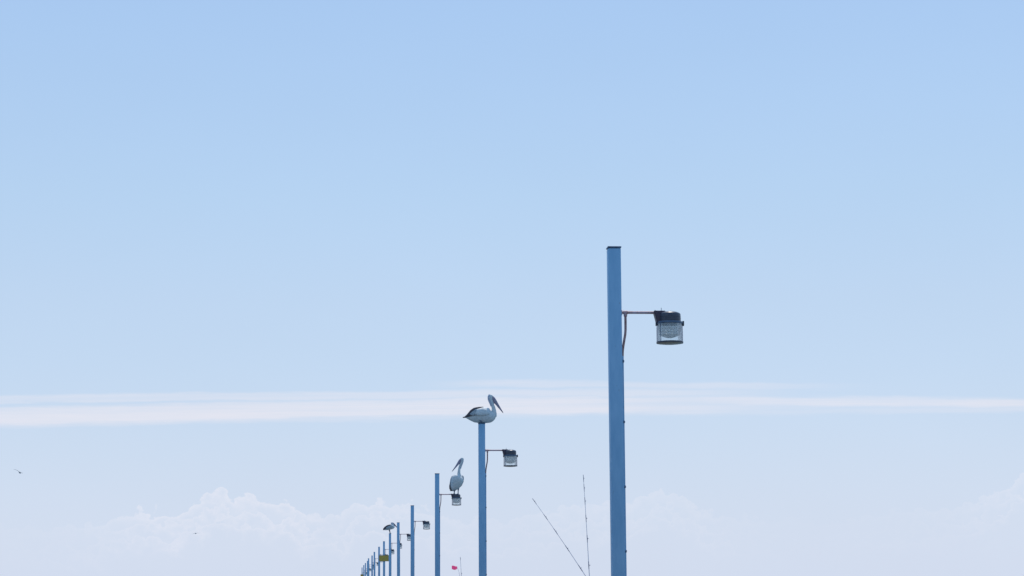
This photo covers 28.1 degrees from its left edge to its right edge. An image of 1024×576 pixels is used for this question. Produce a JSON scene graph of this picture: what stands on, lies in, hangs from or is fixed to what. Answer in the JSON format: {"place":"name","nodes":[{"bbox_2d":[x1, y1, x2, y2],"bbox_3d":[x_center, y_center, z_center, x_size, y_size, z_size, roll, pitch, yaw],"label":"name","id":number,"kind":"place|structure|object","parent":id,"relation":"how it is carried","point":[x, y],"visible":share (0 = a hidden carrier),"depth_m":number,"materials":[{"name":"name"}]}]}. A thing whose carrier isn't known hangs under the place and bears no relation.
{"place":"outdoors","nodes":[
{"label":"outdoors","id":0,"kind":"place"},
{"bbox_2d":[371,556,377,575],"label":"lamp post","id":1,"kind":"object","parent":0,"point":[372,562],"visible":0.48,"depth_m":215.37,"materials":[{"name":"blue metal"}]},
{"bbox_2d":[374,552,382,575],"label":"lamp post","id":2,"kind":"object","parent":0,"point":[374,563],"visible":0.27,"depth_m":195.22,"materials":[{"name":"blue metal"}]},
{"bbox_2d":[378,547,387,575],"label":"lamp post","id":3,"kind":"object","parent":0,"point":[379,561],"visible":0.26,"depth_m":173.05,"materials":[{"name":"blue metal"}]},
{"bbox_2d":[383,541,393,575],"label":"lamp post","id":4,"kind":"object","parent":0,"point":[384,551],"visible":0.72,"depth_m":154.01,"materials":[{"name":"blue metal"}]},
{"bbox_2d":[379,555,388,560],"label":"sign","id":5,"kind":"object","parent":4,"relation":"attached to","point":[383,557],"visible":1,"depth_m":153.91,"materials":[{"name":"yellow paint"}]},
{"bbox_2d":[389,533,401,575],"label":"lamp post","id":6,"kind":"object","parent":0,"point":[390,550],"visible":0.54,"depth_m":132.93,"materials":[{"name":"blue metal"}]},
{"bbox_2d":[383,522,396,532],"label":"pelican","id":7,"kind":"object","parent":6,"relation":"on","point":[392,525],"visible":1,"depth_m":133.10,"materials":[{"name":"grey"}]},
{"bbox_2d":[397,522,410,575],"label":"lamp post","id":8,"kind":"object","parent":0,"point":[398,546],"visible":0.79,"depth_m":111.89,"materials":[{"name":"blue metal"}]},
{"bbox_2d":[411,505,429,575],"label":"lamp post","id":9,"kind":"object","parent":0,"point":[426,524],"visible":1,"depth_m":90.66,"materials":[{"name":"blue metal"}]},
{"bbox_2d":[435,473,461,575],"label":"lamp post","id":10,"kind":"object","parent":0,"point":[456,498],"visible":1,"depth_m":66.55,"materials":[{"name":"blue metal"}]},
{"bbox_2d":[449,458,463,493],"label":"pelican","id":11,"kind":"object","parent":10,"relation":"on","point":[456,481],"visible":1,"depth_m":66.73,"materials":[{"name":"white"}]},
{"bbox_2d":[478,423,517,575],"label":"lamp post","id":12,"kind":"object","parent":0,"point":[510,456],"visible":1,"depth_m":44.85,"materials":[{"name":"blue metal"}]},
{"bbox_2d":[463,394,502,422],"bbox_3d":[-0.639,2.658,45.146,0.894,0.640,0.427,-1,-8,1],"label":"pelican","id":13,"kind":"object","parent":12,"relation":"on","point":[481,415],"visible":1,"depth_m":45.01,"materials":[{"name":"white"}]},
{"bbox_2d":[0,0,1023,575],"label":"sky","id":14,"kind":"structure","parent":0,"point":[264,264],"materials":[{"name":"blue"}]},
{"bbox_2d":[532,498,585,575],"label":"fishing rod","id":15,"kind":"object","parent":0,"point":[562,541],"visible":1,"depth_m":39.91,"materials":[{"name":"grey"}]},
{"bbox_2d":[583,475,589,575],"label":"fishing rod","id":16,"kind":"object","parent":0,"point":[586,526],"visible":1,"depth_m":39.19,"materials":[{"name":"grey"}]},
{"bbox_2d":[606,246,683,575],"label":"lamp post","id":17,"kind":"object","parent":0,"point":[669,324],"visible":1,"depth_m":23.16,"materials":[{"name":"blue metal"}]}
]}

